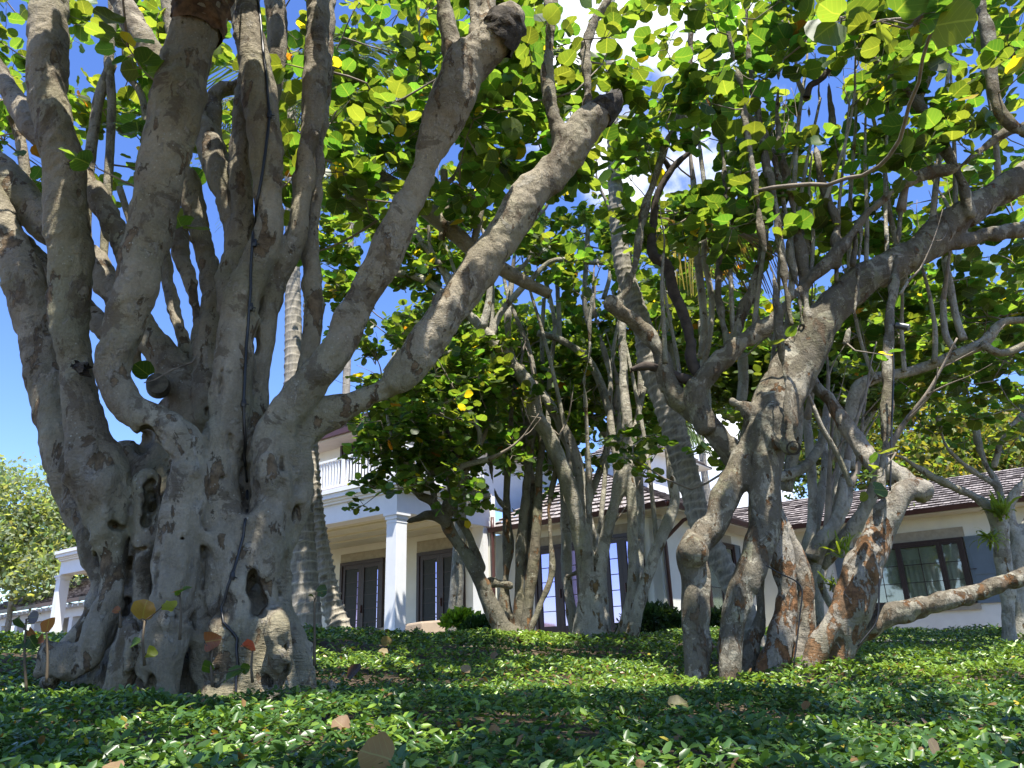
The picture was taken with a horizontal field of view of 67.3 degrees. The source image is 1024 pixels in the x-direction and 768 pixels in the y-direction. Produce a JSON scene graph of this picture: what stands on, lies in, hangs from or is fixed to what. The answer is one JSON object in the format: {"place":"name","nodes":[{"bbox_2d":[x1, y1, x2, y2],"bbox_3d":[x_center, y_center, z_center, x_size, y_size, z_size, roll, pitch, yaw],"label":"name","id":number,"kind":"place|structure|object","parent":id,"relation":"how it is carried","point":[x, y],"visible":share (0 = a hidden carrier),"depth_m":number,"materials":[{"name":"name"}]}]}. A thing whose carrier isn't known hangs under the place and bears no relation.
{"place":"outdoors","nodes":[
{"label":"outdoors","id":0,"kind":"place"},
{"bbox_2d":[291,33,414,393],"bbox_3d":[-5.821,-4.066,27.208,6.361,17.322,6.831,-2,-20,0],"label":"palm tree","id":1,"kind":"object","parent":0,"point":[347,367],"visible":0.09,"depth_m":28.23,"materials":[{"name":"grey plant"}]},
{"bbox_2d":[366,620,444,634],"bbox_3d":[-2.672,6.191,19.178,2.184,0.500,0.890,-16,-24,35],"label":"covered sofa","id":2,"kind":"object","parent":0,"point":[430,626],"visible":0.12,"depth_m":18.52,"materials":[{"name":"beige fabric"}]},
{"bbox_2d":[0,638,1023,767],"bbox_3d":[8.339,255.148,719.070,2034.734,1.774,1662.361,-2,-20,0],"label":"ground","id":3,"kind":"structure","parent":0,"point":[324,643],"depth_m":6.17,"materials":[{"name":"soil"}]},
{"bbox_2d":[0,518,86,603],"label":"broadleaf tree","id":4,"kind":"object","parent":3,"relation":"on","point":[79,575],"depth_m":41.08,"materials":[{"name":"green plant"}]},
{"bbox_2d":[0,452,87,651],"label":"broadleaf tree","id":5,"kind":"object","parent":3,"relation":"on","point":[22,532],"visible":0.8,"depth_m":32.96,"materials":[{"name":"green plant"}]},
{"bbox_2d":[0,578,90,649],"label":"guest house","id":6,"kind":"structure","parent":3,"relation":"on","point":[73,613],"depth_m":31.72,"materials":[{"name":"white paint"}]},
{"bbox_2d":[206,53,385,628],"bbox_3d":[-4.159,-0.772,13.334,4.776,10.289,4.101,-2,-20,0],"label":"palm tree","id":7,"kind":"object","parent":3,"relation":"on","point":[305,583],"visible":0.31,"depth_m":11.59,"materials":[{"name":"grey plant"}]},
{"bbox_2d":[193,97,399,635],"bbox_3d":[-4.199,-0.586,13.981,4.504,10.304,4.502,-2,-20,0],"label":"palm tree","id":8,"kind":"object","parent":3,"relation":"on","point":[334,613],"visible":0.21,"depth_m":12.23,"materials":[{"name":"grey plant"}]},
{"bbox_2d":[0,0,654,723],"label":"sea grape tree","id":9,"kind":"object","parent":3,"relation":"on","point":[158,514],"visible":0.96,"depth_m":5.50,"materials":[{"name":"grey plant"}]},
{"bbox_2d":[220,0,274,698],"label":"lighting cable","id":10,"kind":"object","parent":9,"relation":"attached to","point":[254,243],"visible":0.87,"depth_m":5.19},
{"bbox_2d":[362,292,551,645],"bbox_3d":[-1.212,1.378,15.342,4.188,7.440,2.895,-2,-20,0],"label":"broadleaf tree","id":11,"kind":"object","parent":3,"relation":"on","point":[456,585],"visible":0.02,"depth_m":14.81,"materials":[{"name":"green plant"}]},
{"bbox_2d":[437,605,480,645],"bbox_3d":[-0.772,3.836,12.024,0.790,0.765,0.703,-2,-20,0],"label":"shrub","id":12,"kind":"object","parent":3,"relation":"on","point":[456,616],"visible":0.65,"depth_m":11.93,"materials":[{"name":"green plant"}]},
{"bbox_2d":[319,225,609,646],"bbox_3d":[-0.688,0.519,11.629,4.820,7.159,4.066,-2,-20,0],"label":"sea grape tree","id":13,"kind":"object","parent":3,"relation":"on","point":[481,392],"visible":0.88,"depth_m":10.70,"materials":[{"name":"green plant"}]},
{"bbox_2d":[455,612,491,645],"bbox_3d":[-0.451,3.761,11.618,0.902,0.608,0.818,-2,-20,0],"label":"shrub","id":14,"kind":"object","parent":3,"relation":"on","point":[472,621],"visible":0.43,"depth_m":11.48,"materials":[{"name":"green plant"}]},
{"bbox_2d":[0,622,1023,767],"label":"ground cover","id":15,"kind":"object","parent":3,"relation":"on","point":[793,742],"visible":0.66,"depth_m":3.14,"materials":[{"name":"green plant"}]},
{"bbox_2d":[12,611,38,690],"bbox_3d":[-2.606,1.416,4.082,0.169,0.406,0.066,-2,-20,0],"label":"seedling","id":16,"kind":"object","parent":15,"relation":"on","point":[31,642],"visible":1,"depth_m":4.11,"materials":[{"name":"green plant"}]},
{"bbox_2d":[37,617,54,682],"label":"seedling","id":17,"kind":"object","parent":15,"relation":"on","point":[46,625],"visible":1,"depth_m":4.11,"materials":[{"name":"brown plant"}]},
{"bbox_2d":[102,760,124,767],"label":"fallen leaf","id":18,"kind":"object","parent":15,"relation":"on","point":[113,764],"visible":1,"depth_m":1.73,"materials":[{"name":"beige plant"}]},
{"bbox_2d":[112,606,121,627],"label":"seedling","id":19,"kind":"object","parent":15,"relation":"on","point":[116,609],"visible":1,"depth_m":4.05,"materials":[{"name":"brown plant"}]},
{"bbox_2d":[130,599,170,665],"bbox_3d":[-1.866,1.278,3.968,0.212,0.331,0.068,-2,-20,0],"label":"seedling","id":20,"kind":"object","parent":15,"relation":"on","point":[142,609],"visible":1,"depth_m":4.00,"materials":[{"name":"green plant"}]},
{"bbox_2d":[161,586,191,639],"bbox_3d":[-1.752,1.189,4.001,0.136,0.274,0.082,-9,-21,19],"label":"seedling","id":21,"kind":"object","parent":15,"relation":"on","point":[171,606],"visible":1,"depth_m":4.01,"materials":[{"name":"green plant"}]},
{"bbox_2d":[201,632,249,686],"bbox_3d":[-1.452,1.392,3.894,0.239,0.267,0.104,-8,-20,17],"label":"seedling","id":22,"kind":"object","parent":15,"relation":"on","point":[212,640],"visible":0.99,"depth_m":3.89,"materials":[{"name":"green plant"}]},
{"bbox_2d":[240,639,255,682],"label":"seedling","id":23,"kind":"object","parent":15,"relation":"on","point":[249,644],"visible":1,"depth_m":3.89,"materials":[{"name":"red plant"}]},
{"bbox_2d":[309,584,326,665],"bbox_3d":[-1.123,1.378,4.407,0.106,0.443,0.039,-2,-20,0],"label":"seedling","id":24,"kind":"object","parent":15,"relation":"on","point":[321,590],"visible":1,"depth_m":4.42,"materials":[{"name":"brown plant"}]},
{"bbox_2d":[331,715,350,733],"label":"fallen leaf","id":25,"kind":"object","parent":15,"relation":"on","point":[341,721],"visible":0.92,"depth_m":2.67,"materials":[{"name":"beige plant"}]},
{"bbox_2d":[347,663,360,679],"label":"fallen leaf","id":26,"kind":"object","parent":15,"relation":"on","point":[354,668],"visible":0.99,"depth_m":5.69,"materials":[{"name":"brown plant"}]},
{"bbox_2d":[357,731,394,767],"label":"fallen leaf","id":27,"kind":"object","parent":15,"relation":"on","point":[375,750],"visible":1,"depth_m":1.82,"materials":[{"name":"brown plant"}]},
{"bbox_2d":[378,648,387,656],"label":"fallen leaf","id":28,"kind":"object","parent":15,"relation":"on","point":[384,650],"visible":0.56,"depth_m":7.73,"materials":[{"name":"beige plant"}]},
{"bbox_2d":[381,636,391,645],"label":"fallen leaf","id":29,"kind":"object","parent":15,"relation":"on","point":[385,640],"visible":1,"depth_m":8.22,"materials":[{"name":"plant"}]},
{"bbox_2d":[460,665,470,672],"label":"fallen leaf","id":30,"kind":"object","parent":15,"relation":"on","point":[465,668],"visible":1,"depth_m":5.80,"materials":[{"name":"brown plant"}]},
{"bbox_2d":[490,652,497,659],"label":"fallen leaf","id":31,"kind":"object","parent":15,"relation":"on","point":[493,655],"visible":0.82,"depth_m":7.67,"materials":[{"name":"brown plant"}]},
{"bbox_2d":[488,724,500,734],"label":"fallen leaf","id":32,"kind":"object","parent":15,"relation":"on","point":[494,727],"visible":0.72,"depth_m":2.42,"materials":[{"name":"plant"}]},
{"bbox_2d":[635,759,644,767],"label":"fallen leaf","id":33,"kind":"object","parent":15,"relation":"on","point":[639,763],"visible":1,"depth_m":1.69,"materials":[{"name":"beige plant"}]},
{"bbox_2d":[668,695,687,707],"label":"fallen leaf","id":34,"kind":"object","parent":15,"relation":"on","point":[675,700],"visible":0.78,"depth_m":3.45,"materials":[{"name":"beige plant"}]},
{"bbox_2d":[766,565,802,665],"bbox_3d":[2.256,1.871,6.260,0.277,0.793,0.012,-2,-20,0],"label":"lighting cable","id":35,"kind":"object","parent":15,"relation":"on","point":[799,612],"visible":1,"depth_m":6.28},
{"bbox_2d":[801,701,809,709],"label":"fallen leaf","id":36,"kind":"object","parent":15,"relation":"on","point":[805,705],"visible":1,"depth_m":3.43,"materials":[{"name":"brown plant"}]},
{"bbox_2d":[928,738,939,753],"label":"fallen leaf","id":37,"kind":"object","parent":15,"relation":"on","point":[933,745],"visible":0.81,"depth_m":2.08,"materials":[{"name":"beige plant"}]},
{"bbox_2d":[49,413,1023,646],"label":"house","id":38,"kind":"structure","parent":3,"relation":"on","point":[392,570],"depth_m":20.17,"materials":[{"name":"white paint"}]},
{"bbox_2d":[339,445,371,483],"bbox_3d":[-4.380,2.221,21.594,1.300,2.100,0.115,-16,-24,35],"label":"balcony door","id":39,"kind":"structure","parent":38,"relation":"in","point":[341,450],"depth_m":21.70,"materials":[{"name":"brown metal"}]},
{"bbox_2d":[339,557,384,631],"bbox_3d":[-4.502,6.512,22.878,1.898,2.479,0.115,-16,-24,35],"label":"french door","id":40,"kind":"structure","parent":38,"relation":"in","point":[370,598],"depth_m":22.90,"materials":[{"name":"glass"}]},
{"bbox_2d":[416,548,465,621],"bbox_3d":[-1.968,5.793,21.059,1.742,2.461,0.115,-16,-24,35],"label":"french door","id":41,"kind":"structure","parent":38,"relation":"in","point":[432,584],"depth_m":21.30,"materials":[{"name":"glass"}]},
{"bbox_2d":[535,542,578,633],"bbox_3d":[1.166,5.236,19.520,1.406,2.287,0.115,-16,-24,35],"label":"french door","id":42,"kind":"structure","parent":38,"relation":"in","point":[552,617],"depth_m":19.56,"materials":[{"name":"blue glass"}]},
{"bbox_2d":[607,533,647,632],"bbox_3d":[2.720,4.763,18.416,1.058,2.344,0.115,-16,-24,35],"label":"french door","id":43,"kind":"structure","parent":38,"relation":"in","point":[617,567],"depth_m":18.59,"materials":[{"name":"blue glass"}]},
{"bbox_2d":[707,542,736,608],"bbox_3d":[5.584,5.153,20.454,0.130,1.900,1.993,-16,-24,35],"label":"window","id":44,"kind":"structure","parent":38,"relation":"in","point":[717,598],"depth_m":20.12,"materials":[{"name":"grey glass"}]},
{"bbox_2d":[875,537,976,608],"bbox_3d":[10.493,4.968,20.127,2.616,1.622,0.130,-16,-24,35],"label":"window","id":45,"kind":"structure","parent":38,"relation":"in","point":[926,567],"depth_m":20.02,"materials":[{"name":"brown glass"}]},
{"bbox_2d":[304,150,772,649],"bbox_3d":[0.744,0.007,12.389,8.300,8.703,4.909,-2,-20,0],"label":"sea grape tree","id":46,"kind":"object","parent":3,"relation":"on","point":[589,613],"visible":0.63,"depth_m":11.77,"materials":[{"name":"green plant"}]},
{"bbox_2d":[502,257,766,577],"bbox_3d":[2.637,1.115,15.751,6.212,8.098,2.830,-2,-20,0],"label":"broadleaf tree","id":47,"kind":"object","parent":3,"relation":"on","point":[720,397],"visible":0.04,"depth_m":15.68,"materials":[{"name":"green plant"}]},
{"bbox_2d":[613,599,681,641],"bbox_3d":[2.499,4.213,13.533,1.484,0.859,1.320,-2,-20,0],"label":"shrub","id":48,"kind":"object","parent":3,"relation":"on","point":[659,617],"visible":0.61,"depth_m":13.23,"materials":[{"name":"green plant"}]},
{"bbox_2d":[605,0,798,651],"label":"palm tree","id":49,"kind":"object","parent":3,"relation":"on","point":[672,424],"visible":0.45,"depth_m":9.42,"materials":[{"name":"grey plant"}]},
{"bbox_2d":[710,605,721,631],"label":"shrub","id":50,"kind":"object","parent":3,"relation":"on","point":[715,619],"visible":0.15,"depth_m":13.67,"materials":[{"name":"green plant"}]},
{"bbox_2d":[594,0,1023,685],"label":"sea grape tree","id":51,"kind":"object","parent":3,"relation":"on","point":[898,46],"visible":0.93,"depth_m":7.75,"materials":[{"name":"green plant"}]},
{"bbox_2d":[817,567,837,592],"bbox_3d":[3.077,1.881,7.351,0.360,0.251,0.287,-2,-20,0],"label":"bromeliad","id":52,"kind":"object","parent":51,"relation":"attached to","point":[831,582],"visible":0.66,"depth_m":7.34,"materials":[{"name":"green plant"}]},
{"bbox_2d":[818,530,860,557],"bbox_3d":[3.132,1.519,7.333,0.391,0.276,0.372,-17,-24,36],"label":"bromeliad","id":53,"kind":"object","parent":51,"relation":"attached to","point":[843,551],"visible":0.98,"depth_m":7.29,"materials":[{"name":"green plant"}]},
{"bbox_2d":[857,576,880,646],"bbox_3d":[2.884,1.833,6.213,0.292,0.545,0.015,-2,-20,0],"label":"lighting cable","id":54,"kind":"object","parent":51,"relation":"hanging from","point":[870,630],"visible":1,"depth_m":6.20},
{"bbox_2d":[889,347,893,490],"bbox_3d":[3.305,0.287,6.702,0.293,1.294,0.018,-2,-20,0],"label":"lighting cable","id":55,"kind":"object","parent":51,"relation":"hanging from","point":[891,437],"visible":0.96,"depth_m":6.69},
{"bbox_2d":[894,322,909,330],"bbox_3d":[3.659,-0.533,7.266,0.082,0.112,0.197,16,-26,-40],"label":"tree spotlight","id":56,"kind":"object","parent":51,"relation":"attached to","point":[902,326],"visible":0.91,"depth_m":7.22,"materials":[{"name":"grey metal"}]},
{"bbox_2d":[782,411,908,500],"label":"broadleaf tree","id":57,"kind":"object","parent":3,"relation":"on","point":[861,479],"visible":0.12,"depth_m":27.17,"materials":[{"name":"green plant"}]},
{"bbox_2d":[722,262,1013,627],"bbox_3d":[7.726,0.980,15.756,7.226,8.223,2.740,0,-20,-7],"label":"broadleaf tree","id":58,"kind":"object","parent":3,"relation":"on","point":[762,353],"visible":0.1,"depth_m":15.73,"materials":[{"name":"green plant"}]},
{"bbox_2d":[837,286,1023,641],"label":"sea grape tree","id":59,"kind":"object","parent":3,"relation":"on","point":[1009,557],"visible":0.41,"depth_m":10.40,"materials":[{"name":"green plant"}]},
{"bbox_2d":[970,527,1009,551],"bbox_3d":[5.942,1.916,9.540,0.513,0.331,0.402,9,-22,-29],"label":"bromeliad","id":60,"kind":"object","parent":59,"relation":"attached to","point":[991,537],"visible":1,"depth_m":9.54,"materials":[{"name":"green plant"}]},
{"bbox_2d":[979,490,1021,521],"bbox_3d":[6.142,1.519,9.684,0.476,0.411,0.574,-11,-22,25],"label":"bromeliad","id":61,"kind":"object","parent":59,"relation":"attached to","point":[1000,509],"visible":1,"depth_m":9.64,"materials":[{"name":"green plant"}]},
{"bbox_2d":[864,376,1023,480],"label":"broadleaf tree","id":62,"kind":"object","parent":3,"relation":"on","point":[910,441],"visible":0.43,"depth_m":26.79,"materials":[{"name":"green plant"}]},
{"bbox_2d":[0,0,1023,649],"label":"sky","id":63,"kind":"structure","parent":0,"point":[18,434],"materials":[{"name":"blue"}]},
{"bbox_2d":[598,421,711,455],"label":"palm tree","id":64,"kind":"object","parent":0,"point":[695,438],"visible":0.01,"depth_m":34.05,"materials":[{"name":"green plant"}]},
{"bbox_2d":[697,434,710,504],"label":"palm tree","id":65,"kind":"object","parent":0,"point":[705,476],"visible":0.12,"depth_m":38.41,"materials":[{"name":"grey plant"}]}
]}

